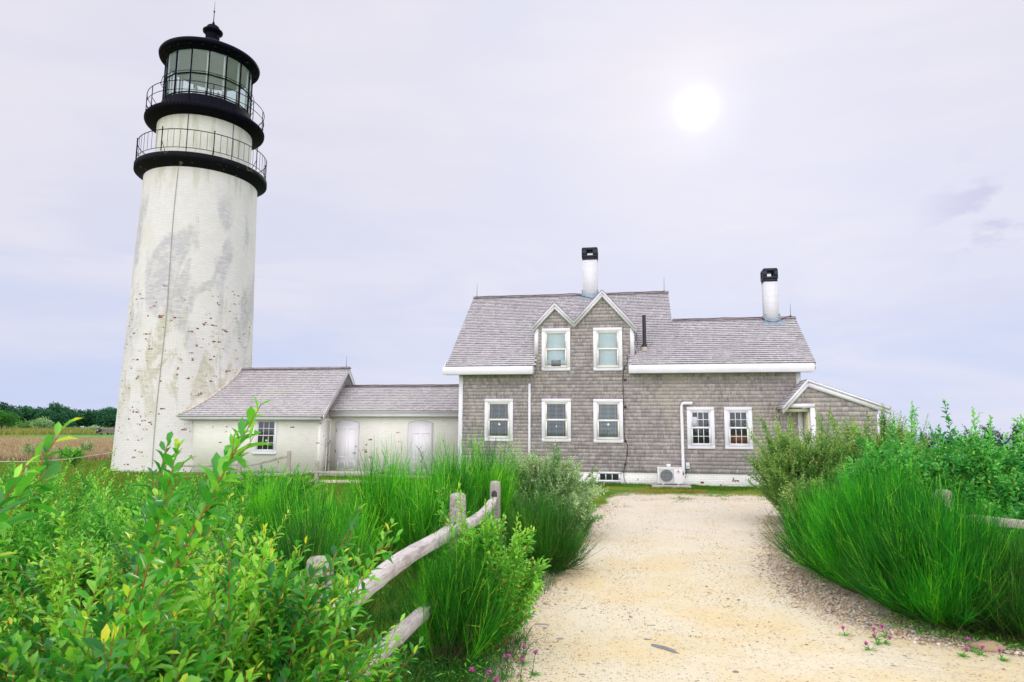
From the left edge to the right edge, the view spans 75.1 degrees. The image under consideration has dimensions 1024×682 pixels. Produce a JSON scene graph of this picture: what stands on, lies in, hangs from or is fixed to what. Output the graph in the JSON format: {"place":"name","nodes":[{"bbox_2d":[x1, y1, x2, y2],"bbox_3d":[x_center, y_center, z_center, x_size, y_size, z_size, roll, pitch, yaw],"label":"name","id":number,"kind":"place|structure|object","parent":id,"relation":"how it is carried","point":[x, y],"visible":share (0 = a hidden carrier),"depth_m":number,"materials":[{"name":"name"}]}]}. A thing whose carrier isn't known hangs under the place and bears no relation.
{"place":"outdoors","nodes":[
{"label":"outdoors","id":0,"kind":"place"},
{"bbox_2d":[0,436,113,460],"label":"field grass","id":1,"kind":"structure","parent":0,"point":[9,448],"depth_m":47.12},
{"bbox_2d":[0,426,114,434],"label":"field grass","id":2,"kind":"structure","parent":0,"point":[45,431],"depth_m":81.64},
{"bbox_2d":[18,435,113,438],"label":"mown lawn","id":3,"kind":"structure","parent":0,"point":[95,436],"depth_m":74.13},
{"bbox_2d":[0,459,161,523],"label":"rough grass","id":4,"kind":"structure","parent":0,"point":[69,473],"depth_m":25.79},
{"bbox_2d":[0,434,1023,681],"bbox_3d":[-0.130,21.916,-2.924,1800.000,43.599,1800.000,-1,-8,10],"label":"ground","id":5,"kind":"structure","parent":0,"point":[704,496],"depth_m":8.67,"materials":[{"name":"plant"}]},
{"bbox_2d":[0,410,21,428],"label":"lime green tree","id":6,"kind":"object","parent":5,"relation":"on","point":[8,420],"visible":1,"depth_m":104.34,"materials":[{"name":"green plant"}]},
{"bbox_2d":[5,408,26,426],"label":"pine tree","id":7,"kind":"object","parent":5,"relation":"on","point":[21,414],"visible":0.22,"depth_m":130.09,"materials":[{"name":"green plant"}]},
{"bbox_2d":[4,406,34,421],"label":"pine tree","id":8,"kind":"object","parent":5,"relation":"on","point":[28,411],"visible":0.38,"depth_m":133.87,"materials":[{"name":"green plant"}]},
{"bbox_2d":[9,419,34,428],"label":"green shrub","id":9,"kind":"object","parent":5,"relation":"on","point":[23,425],"visible":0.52,"depth_m":119.28,"materials":[{"name":"green plant"}]},
{"bbox_2d":[22,408,48,422],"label":"pine tree","id":10,"kind":"object","parent":5,"relation":"on","point":[35,412],"visible":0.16,"depth_m":134.99,"materials":[{"name":"green plant"}]},
{"bbox_2d":[19,442,55,454],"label":"field bush","id":11,"kind":"object","parent":5,"relation":"on","point":[29,449],"visible":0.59,"depth_m":37.83,"materials":[{"name":"green plant"}]},
{"bbox_2d":[0,417,80,600],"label":"willow bush","id":12,"kind":"object","parent":5,"relation":"on","point":[22,485],"visible":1,"depth_m":1.81,"materials":[{"name":"green plant"}]},
{"bbox_2d":[29,416,53,427],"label":"silvery shrub","id":13,"kind":"object","parent":5,"relation":"on","point":[37,422],"visible":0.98,"depth_m":117.72,"materials":[{"name":"green plant"}]},
{"bbox_2d":[29,409,56,421],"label":"pine tree","id":14,"kind":"object","parent":5,"relation":"on","point":[46,412],"visible":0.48,"depth_m":134.18,"materials":[{"name":"green plant"}]},
{"bbox_2d":[0,452,110,461],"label":"boundary rope","id":15,"kind":"object","parent":5,"relation":"on","point":[52,460],"visible":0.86,"depth_m":24.31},
{"bbox_2d":[46,401,67,412],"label":"pine tree","id":16,"kind":"object","parent":5,"relation":"on","point":[55,406],"visible":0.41,"depth_m":141.25,"materials":[{"name":"green plant"}]},
{"bbox_2d":[0,448,117,569],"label":"willow bush","id":17,"kind":"object","parent":5,"relation":"on","point":[55,483],"visible":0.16,"depth_m":8.70,"materials":[{"name":"green plant"}]},
{"bbox_2d":[0,457,122,618],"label":"willow bush","id":18,"kind":"object","parent":5,"relation":"on","point":[40,534],"visible":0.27,"depth_m":6.07,"materials":[{"name":"green plant"}]},
{"bbox_2d":[55,445,74,460],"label":"field bush","id":19,"kind":"object","parent":5,"relation":"on","point":[63,451],"visible":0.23,"depth_m":35.40,"materials":[{"name":"green plant"}]},
{"bbox_2d":[47,410,84,427],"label":"pine tree","id":20,"kind":"object","parent":5,"relation":"on","point":[67,418],"visible":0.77,"depth_m":134.01,"materials":[{"name":"green plant"}]},
{"bbox_2d":[61,445,86,466],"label":"field bush","id":21,"kind":"object","parent":5,"relation":"on","point":[78,452],"visible":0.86,"depth_m":31.63,"materials":[{"name":"green plant"}]},
{"bbox_2d":[72,414,99,426],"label":"pine tree","id":22,"kind":"object","parent":5,"relation":"on","point":[85,422],"visible":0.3,"depth_m":138.93,"materials":[{"name":"green plant"}]},
{"bbox_2d":[80,441,94,451],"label":"field bush","id":23,"kind":"object","parent":5,"relation":"on","point":[84,446],"visible":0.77,"depth_m":41.88,"materials":[{"name":"green plant"}]},
{"bbox_2d":[76,409,102,426],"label":"pine tree","id":24,"kind":"object","parent":5,"relation":"on","point":[86,414],"visible":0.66,"depth_m":139.12,"materials":[{"name":"green plant"}]},
{"bbox_2d":[88,409,114,427],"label":"pine tree","id":25,"kind":"object","parent":5,"relation":"on","point":[103,416],"visible":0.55,"depth_m":138.82,"materials":[{"name":"green plant"}]},
{"bbox_2d":[96,428,114,434],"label":"park bench","id":26,"kind":"object","parent":5,"relation":"on","point":[100,431],"visible":0.8,"depth_m":79.84,"materials":[{"name":"grey wood"}]},
{"bbox_2d":[97,407,116,414],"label":"pine tree","id":27,"kind":"object","parent":5,"relation":"on","point":[110,410],"visible":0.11,"depth_m":148.11,"materials":[{"name":"green plant"}]},
{"bbox_2d":[100,414,116,426],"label":"pine tree","id":28,"kind":"object","parent":5,"relation":"on","point":[113,419],"visible":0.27,"depth_m":138.51,"materials":[{"name":"green plant"}]},
{"bbox_2d":[0,396,272,681],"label":"willow bush","id":29,"kind":"object","parent":5,"relation":"on","point":[117,647],"visible":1,"depth_m":2.20,"materials":[{"name":"green plant"}]},
{"bbox_2d":[0,484,290,681],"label":"willow bush","id":30,"kind":"object","parent":5,"relation":"on","point":[56,595],"visible":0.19,"depth_m":3.89,"materials":[{"name":"green plant"}]},
{"bbox_2d":[68,471,224,513],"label":"willow bush","id":31,"kind":"object","parent":5,"relation":"on","point":[149,492],"visible":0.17,"depth_m":13.82,"materials":[{"name":"green plant"}]},
{"bbox_2d":[41,473,278,590],"bbox_3d":[-3.081,1.888,5.748,1.970,1.449,1.744,-1,-8,10],"label":"willow bush","id":32,"kind":"object","parent":5,"relation":"on","point":[102,521],"visible":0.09,"depth_m":5.69,"materials":[{"name":"green plant"}]},
{"bbox_2d":[50,465,279,560],"bbox_3d":[-3.991,2.113,7.410,2.443,1.432,1.966,-5,-9,36],"label":"willow bush","id":33,"kind":"object","parent":5,"relation":"on","point":[130,500],"visible":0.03,"depth_m":7.52,"materials":[{"name":"green plant"}]},
{"bbox_2d":[111,7,266,472],"bbox_3d":[-15.087,-5.608,32.135,5.880,23.340,5.880,-1,-8,10],"label":"lighthouse","id":34,"kind":"object","parent":5,"relation":"on","point":[188,343],"visible":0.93,"depth_m":29.83,"materials":[{"name":"paint"}]},
{"bbox_2d":[237,462,241,480],"bbox_3d":[-8.471,4.085,20.677,0.138,1.072,0.106,-1,-8,10],"label":"fence post","id":35,"kind":"object","parent":5,"relation":"on","point":[239,467],"visible":0.26,"depth_m":20.65,"materials":[{"name":"grey wood"}]},
{"bbox_2d":[184,463,237,466],"bbox_3d":[-9.331,3.862,20.702,1.733,0.132,0.088,0,-8,0],"label":"fence rail","id":36,"kind":"object","parent":35,"relation":"attached to","point":[210,465],"visible":0.62,"depth_m":20.66,"materials":[{"name":"grey wood"}]},
{"bbox_2d":[241,455,286,466],"bbox_3d":[-7.740,3.764,20.824,1.484,0.385,0.088,1,-8,-8],"label":"fence rail","id":37,"kind":"object","parent":35,"relation":"attached to","point":[267,461],"visible":0.9,"depth_m":20.80,"materials":[{"name":"grey wood"}]},
{"bbox_2d":[241,471,314,475],"bbox_3d":[-7.295,4.146,20.773,2.363,0.163,0.088,1,-8,-5],"label":"fence rail","id":38,"kind":"object","parent":35,"relation":"attached to","point":[286,474],"visible":0.41,"depth_m":20.75,"materials":[{"name":"grey wood"}]},
{"bbox_2d":[63,503,425,681],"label":"willow bush","id":39,"kind":"object","parent":5,"relation":"on","point":[282,639],"visible":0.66,"depth_m":2.76,"materials":[{"name":"green plant"}]},
{"bbox_2d":[50,470,466,515],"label":"rough grass","id":40,"kind":"structure","parent":5,"relation":"on","point":[322,475],"depth_m":21.15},
{"bbox_2d":[222,469,307,516],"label":"broom bush","id":41,"kind":"object","parent":5,"relation":"on","point":[238,498],"visible":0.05,"depth_m":10.12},
{"bbox_2d":[175,360,355,472],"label":"brick workshop","id":42,"kind":"structure","parent":5,"relation":"on","point":[295,418],"depth_m":28.24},
{"bbox_2d":[252,420,276,453],"bbox_3d":[-10.327,4.001,27.869,1.040,1.460,0.120,-1,-8,10],"label":"window","id":43,"kind":"structure","parent":42,"relation":"in","point":[268,428],"depth_m":27.89,"materials":[{"name":"white paint"}]},
{"bbox_2d":[325,438,330,470],"bbox_3d":[-7.725,4.803,27.949,0.185,1.440,0.288,-1,-8,10],"label":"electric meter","id":44,"kind":"object","parent":42,"relation":"attached to","point":[327,441],"visible":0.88,"depth_m":27.91,"materials":[{"name":"grey metal"}]},
{"bbox_2d":[220,459,321,557],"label":"broom bush","id":45,"kind":"object","parent":5,"relation":"on","point":[266,499],"visible":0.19,"depth_m":8.71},
{"bbox_2d":[219,460,327,510],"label":"willow bush","id":46,"kind":"object","parent":5,"relation":"on","point":[317,485],"visible":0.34,"depth_m":15.00,"materials":[{"name":"green plant"}]},
{"bbox_2d":[286,450,290,478],"bbox_3d":[-7.014,4.047,20.892,0.142,1.222,0.106,-1,-8,10],"label":"fence post","id":47,"kind":"object","parent":5,"relation":"on","point":[288,465],"visible":0.61,"depth_m":20.89,"materials":[{"name":"grey wood"}]},
{"bbox_2d":[242,478,369,560],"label":"broom bush","id":48,"kind":"object","parent":5,"relation":"on","point":[287,507],"visible":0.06,"depth_m":7.77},
{"bbox_2d":[232,489,398,655],"bbox_3d":[-1.590,1.872,5.361,1.345,1.394,1.175,2,-8,-14],"label":"broom bush","id":49,"kind":"object","parent":5,"relation":"on","point":[313,548],"visible":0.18,"depth_m":5.30,"materials":[{"name":"plant"}]},
{"bbox_2d":[314,460,318,483],"bbox_3d":[-6.121,4.205,20.868,0.140,0.912,0.103,-1,-8,10],"label":"fence post","id":50,"kind":"object","parent":5,"relation":"on","point":[316,475],"visible":0.78,"depth_m":20.85,"materials":[{"name":"grey wood"}]},
{"bbox_2d":[317,471,428,477],"bbox_3d":[-4.126,4.003,19.884,4.467,0.101,0.088,-3,-8,26],"label":"fence rail","id":51,"kind":"object","parent":50,"relation":"attached to","point":[334,473],"visible":0.45,"depth_m":20.30,"materials":[{"name":"grey wood"}]},
{"bbox_2d":[304,556,333,619],"bbox_3d":[-1.048,1.773,3.547,0.162,1.212,0.104,-1,-8,10],"label":"fence post","id":52,"kind":"object","parent":5,"relation":"on","point":[316,559],"visible":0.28,"depth_m":3.58,"materials":[{"name":"grey wood"}]},
{"bbox_2d":[346,602,434,681],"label":"fence rail","id":53,"kind":"object","parent":52,"relation":"attached to","point":[409,627],"visible":0.37,"depth_m":4.80,"materials":[{"name":"grey wood"}]},
{"bbox_2d":[332,523,461,613],"bbox_3d":[-0.763,1.616,4.827,0.132,0.259,2.712,-1,-8,12],"label":"fence rail","id":54,"kind":"object","parent":52,"relation":"attached to","point":[406,557],"visible":0.59,"depth_m":4.69,"materials":[{"name":"grey wood"}]},
{"bbox_2d":[267,465,395,574],"bbox_3d":[-1.873,2.012,6.759,1.503,1.485,1.374,-1,-8,10],"label":"broom bush","id":55,"kind":"object","parent":5,"relation":"on","point":[344,519],"visible":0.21,"depth_m":6.73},
{"bbox_2d":[319,470,383,476],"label":"wooden platform","id":56,"kind":"structure","parent":5,"relation":"on","point":[345,471],"depth_m":26.64,"materials":[{"name":"grey wood"}]},
{"bbox_2d":[327,436,429,567],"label":"broom bush","id":57,"kind":"object","parent":5,"relation":"on","point":[391,489],"visible":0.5,"depth_m":8.72,"materials":[{"name":"plant"}]},
{"bbox_2d":[329,384,459,474],"bbox_3d":[-4.370,3.854,29.105,6.450,3.908,3.036,-1,-8,10],"label":"brick passage","id":58,"kind":"object","parent":5,"relation":"on","point":[366,416],"visible":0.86,"depth_m":28.08},
{"bbox_2d":[334,421,358,470],"bbox_3d":[-7.022,4.467,28.225,1.060,2.169,0.124,-1,-8,10],"label":"door","id":59,"kind":"structure","parent":58,"relation":"in","point":[346,432],"depth_m":28.23,"materials":[{"name":"white paint"}]},
{"bbox_2d":[407,421,432,473],"bbox_3d":[-3.824,4.411,27.704,1.080,2.179,0.073,-1,-8,10],"label":"door","id":60,"kind":"structure","parent":58,"relation":"in","point":[416,429],"depth_m":27.69,"materials":[{"name":"white paint"}]},
{"bbox_2d":[379,458,478,582],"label":"broom bush","id":61,"kind":"object","parent":5,"relation":"on","point":[423,518],"visible":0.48,"depth_m":7.90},
{"bbox_2d":[395,432,490,525],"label":"broom bush","id":62,"kind":"object","parent":5,"relation":"on","point":[447,468],"visible":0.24,"depth_m":9.93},
{"bbox_2d":[449,493,465,561],"bbox_3d":[-0.502,2.055,6.056,0.161,1.322,0.106,-1,-8,10],"label":"fence post","id":63,"kind":"object","parent":5,"relation":"on","point":[454,512],"visible":0.29,"depth_m":6.08,"materials":[{"name":"grey wood"}]},
{"bbox_2d":[385,517,532,668],"bbox_3d":[-0.415,2.003,5.413,1.217,1.167,1.310,-1,-8,10],"label":"broom bush","id":64,"kind":"object","parent":5,"relation":"on","point":[444,632],"visible":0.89,"depth_m":5.24,"materials":[{"name":"plant"}]},
{"bbox_2d":[343,529,592,681],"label":"verge grass","id":65,"kind":"structure","parent":5,"relation":"on","point":[428,668],"depth_m":5.43,"materials":[{"name":"plant"}]},
{"bbox_2d":[414,493,527,586],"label":"broom bush","id":66,"kind":"object","parent":5,"relation":"on","point":[467,531],"visible":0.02,"depth_m":6.84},
{"bbox_2d":[432,417,538,530],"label":"broom bush","id":67,"kind":"object","parent":5,"relation":"on","point":[505,486],"visible":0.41,"depth_m":10.93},
{"bbox_2d":[428,482,550,654],"bbox_3d":[-0.196,1.925,5.728,1.106,1.402,0.921,-1,-8,10],"label":"willow bush","id":68,"kind":"object","parent":5,"relation":"on","point":[494,534],"visible":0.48,"depth_m":5.59,"materials":[{"name":"green plant"}]},
{"bbox_2d":[490,481,500,541],"bbox_3d":[-0.238,2.544,9.216,0.161,1.192,0.115,-1,-8,10],"label":"fence post","id":69,"kind":"object","parent":5,"relation":"on","point":[495,488],"visible":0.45,"depth_m":9.23,"materials":[{"name":"grey wood"}]},
{"bbox_2d":[465,497,496,529],"bbox_3d":[-0.345,1.978,7.698,0.122,0.151,3.222,0,-8,4],"label":"fence rail","id":70,"kind":"object","parent":69,"relation":"attached to","point":[476,516],"visible":0.64,"depth_m":7.33,"materials":[{"name":"grey wood"}]},
{"bbox_2d":[467,433,608,528],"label":"willow bush","id":71,"kind":"object","parent":5,"relation":"on","point":[552,469],"visible":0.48,"depth_m":11.73,"materials":[{"name":"green plant"}]},
{"bbox_2d":[496,476,604,575],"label":"broom bush","id":72,"kind":"object","parent":5,"relation":"on","point":[560,544],"visible":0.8,"depth_m":8.62,"materials":[{"name":"plant"}]},
{"bbox_2d":[546,478,599,535],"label":"willow bush","id":73,"kind":"object","parent":5,"relation":"on","point":[586,510],"visible":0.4,"depth_m":11.03,"materials":[{"name":"green plant"}]},
{"bbox_2d":[442,247,890,486],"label":"shingled house","id":74,"kind":"structure","parent":5,"relation":"on","point":[628,387],"depth_m":23.77,"materials":[{"name":"wood"}]},
{"bbox_2d":[484,399,512,440],"bbox_3d":[-0.485,2.869,24.211,1.050,1.530,0.078,-1,-8,10],"label":"window","id":75,"kind":"structure","parent":74,"relation":"in","point":[494,408],"depth_m":24.23,"materials":[{"name":"white paint"}]},
{"bbox_2d":[542,328,569,370],"bbox_3d":[1.595,0.307,24.195,1.040,1.550,0.078,-1,-8,10],"label":"window","id":76,"kind":"structure","parent":74,"relation":"in","point":[555,341],"depth_m":24.20,"materials":[{"name":"white paint"}]},
{"bbox_2d":[542,399,570,441],"bbox_3d":[1.585,2.835,23.857,1.050,1.530,0.078,-1,-8,10],"label":"window","id":77,"kind":"structure","parent":74,"relation":"in","point":[556,413],"depth_m":23.87,"materials":[{"name":"white paint"}]},
{"bbox_2d":[593,327,622,370],"bbox_3d":[3.433,0.288,23.880,1.030,1.555,0.078,-1,-8,10],"label":"window","id":78,"kind":"structure","parent":74,"relation":"in","point":[607,342],"depth_m":23.89,"materials":[{"name":"white paint"}]},
{"bbox_2d":[593,399,623,442],"bbox_3d":[3.403,2.821,23.544,1.040,1.535,0.078,-1,-8,10],"label":"window","id":79,"kind":"structure","parent":74,"relation":"in","point":[607,413],"depth_m":23.56,"materials":[{"name":"white paint"}]},
{"bbox_2d":[598,472,620,481],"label":"basement window","id":80,"kind":"structure","parent":74,"relation":"in","point":[602,476],"depth_m":23.32,"materials":[{"name":"white paint"}]},
{"bbox_2d":[686,407,714,448],"bbox_3d":[6.516,2.999,22.981,0.920,1.430,0.078,-1,-8,10],"label":"window","id":81,"kind":"structure","parent":74,"relation":"in","point":[700,420],"depth_m":22.99,"materials":[{"name":"white paint"}]},
{"bbox_2d":[724,407,753,448],"bbox_3d":[7.748,2.978,22.770,0.920,1.430,0.078,-1,-8,10],"label":"window","id":82,"kind":"structure","parent":74,"relation":"in","point":[736,419],"depth_m":22.78,"materials":[{"name":"white paint"}]},
{"bbox_2d":[651,483,690,488],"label":"concrete slab","id":83,"kind":"structure","parent":5,"relation":"on","point":[654,485],"depth_m":22.05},
{"bbox_2d":[657,467,683,484],"bbox_3d":[5.343,4.547,22.450,0.885,0.577,0.340,-1,-8,10],"label":"air conditioner","id":84,"kind":"object","parent":83,"relation":"on","point":[672,475],"visible":1,"depth_m":22.30,"materials":[{"name":"metal"}]},
{"bbox_2d":[630,488,732,493],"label":"withered grass","id":85,"kind":"structure","parent":5,"relation":"on","point":[671,491],"depth_m":20.36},
{"bbox_2d":[344,595,1023,681],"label":"verge weeds","id":86,"kind":"object","parent":5,"relation":"on","point":[502,648],"visible":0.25,"depth_m":5.22,"materials":[{"name":"green plant"}]},
{"bbox_2d":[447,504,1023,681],"bbox_3d":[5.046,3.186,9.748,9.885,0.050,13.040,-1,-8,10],"label":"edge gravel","id":87,"kind":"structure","parent":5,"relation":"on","point":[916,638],"depth_m":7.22,"materials":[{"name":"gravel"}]},
{"bbox_2d":[968,640,1005,652],"bbox_3d":[4.079,2.627,5.718,0.288,0.108,0.158,-1,-8,10],"label":"stone","id":88,"kind":"object","parent":87,"relation":"on","point":[991,646],"visible":0.76,"depth_m":5.68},
{"bbox_2d":[743,409,858,510],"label":"willow bush","id":89,"kind":"object","parent":5,"relation":"on","point":[777,465],"visible":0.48,"depth_m":13.04,"materials":[{"name":"green plant"}]},
{"bbox_2d":[755,464,859,579],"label":"broom bush","id":90,"kind":"object","parent":5,"relation":"on","point":[798,512],"visible":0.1,"depth_m":8.87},
{"bbox_2d":[772,455,844,528],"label":"willow bush","id":91,"kind":"object","parent":5,"relation":"on","point":[789,496],"visible":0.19,"depth_m":11.30,"materials":[{"name":"green plant"}]},
{"bbox_2d":[814,403,934,469],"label":"willow bush","id":92,"kind":"object","parent":5,"relation":"on","point":[881,434],"visible":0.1,"depth_m":13.46,"materials":[{"name":"green plant"}]},
{"bbox_2d":[774,436,989,606],"bbox_3d":[4.301,2.003,7.642,2.471,1.894,2.508,-4,-9,32],"label":"broom bush","id":93,"kind":"object","parent":5,"relation":"on","point":[851,509],"visible":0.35,"depth_m":7.58,"materials":[{"name":"plant"}]},
{"bbox_2d":[780,523,1023,650],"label":"verge grass","id":94,"kind":"structure","parent":5,"relation":"on","point":[977,635],"depth_m":6.12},
{"bbox_2d":[834,401,972,506],"bbox_3d":[5.815,2.065,9.992,1.747,2.323,1.720,-1,-8,10],"label":"hedge bush","id":95,"kind":"object","parent":5,"relation":"on","point":[916,456],"visible":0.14,"depth_m":9.83,"materials":[{"name":"green plant"}]},
{"bbox_2d":[827,462,1023,639],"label":"broom bush","id":96,"kind":"object","parent":5,"relation":"on","point":[923,568],"visible":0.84,"depth_m":6.33,"materials":[{"name":"plant"}]},
{"bbox_2d":[935,489,953,509],"bbox_3d":[5.168,2.387,7.916,0.211,1.222,0.104,-1,-8,10],"label":"fence post","id":97,"kind":"object","parent":5,"relation":"on","point":[946,496],"visible":0.06,"depth_m":7.94,"materials":[{"name":"grey wood"}]},
{"bbox_2d":[961,514,1023,528],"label":"fence rail","id":98,"kind":"object","parent":97,"relation":"attached to","point":[1011,521],"visible":0.24,"depth_m":7.67,"materials":[{"name":"grey wood"}]},
{"bbox_2d":[903,429,1000,456],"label":"bush","id":99,"kind":"object","parent":5,"relation":"on","point":[932,440],"visible":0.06,"depth_m":33.73,"materials":[{"name":"green plant"}]},
{"bbox_2d":[915,398,1023,547],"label":"hedge bush","id":100,"kind":"object","parent":5,"relation":"on","point":[980,461],"visible":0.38,"depth_m":9.33,"materials":[{"name":"green plant"}]},
{"bbox_2d":[942,515,1023,642],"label":"broom bush","id":101,"kind":"object","parent":5,"relation":"on","point":[1013,618],"visible":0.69,"depth_m":5.92,"materials":[{"name":"plant"}]},
{"bbox_2d":[961,423,1023,451],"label":"bush","id":102,"kind":"object","parent":5,"relation":"on","point":[998,442],"visible":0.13,"depth_m":35.67,"materials":[{"name":"plant"}]},
{"bbox_2d":[977,465,1023,550],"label":"hedge bush","id":103,"kind":"object","parent":5,"relation":"on","point":[1013,499],"visible":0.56,"depth_m":8.58,"materials":[{"name":"green plant"}]},
{"bbox_2d":[995,414,1023,481],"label":"hedge bush","id":104,"kind":"object","parent":5,"relation":"on","point":[1021,442],"visible":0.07,"depth_m":9.36,"materials":[{"name":"green plant"}]},
{"bbox_2d":[0,0,1023,437],"label":"sky","id":105,"kind":"structure","parent":0,"point":[425,158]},
{"bbox_2d":[578,481,768,492],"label":"lawn grass","id":106,"kind":"structure","parent":0,"point":[696,486],"depth_m":21.76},
{"bbox_2d":[579,485,773,508],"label":"sparse grass","id":107,"kind":"structure","parent":0,"point":[621,494],"depth_m":19.47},
{"bbox_2d":[502,497,1023,681],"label":"path","id":108,"kind":"structure","parent":0,"point":[619,651],"depth_m":6.37,"materials":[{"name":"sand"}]},
{"bbox_2d":[527,650,539,677],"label":"pink flower","id":109,"kind":"object","parent":108,"relation":"on","point":[535,652],"visible":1,"depth_m":5.06,"materials":[{"name":"green plant"}]},
{"bbox_2d":[650,644,679,653],"bbox_3d":[1.302,2.616,5.646,0.070,0.052,0.314,7,-10,-41],"label":"stone","id":110,"kind":"object","parent":108,"relation":"on","point":[664,648],"visible":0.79,"depth_m":5.63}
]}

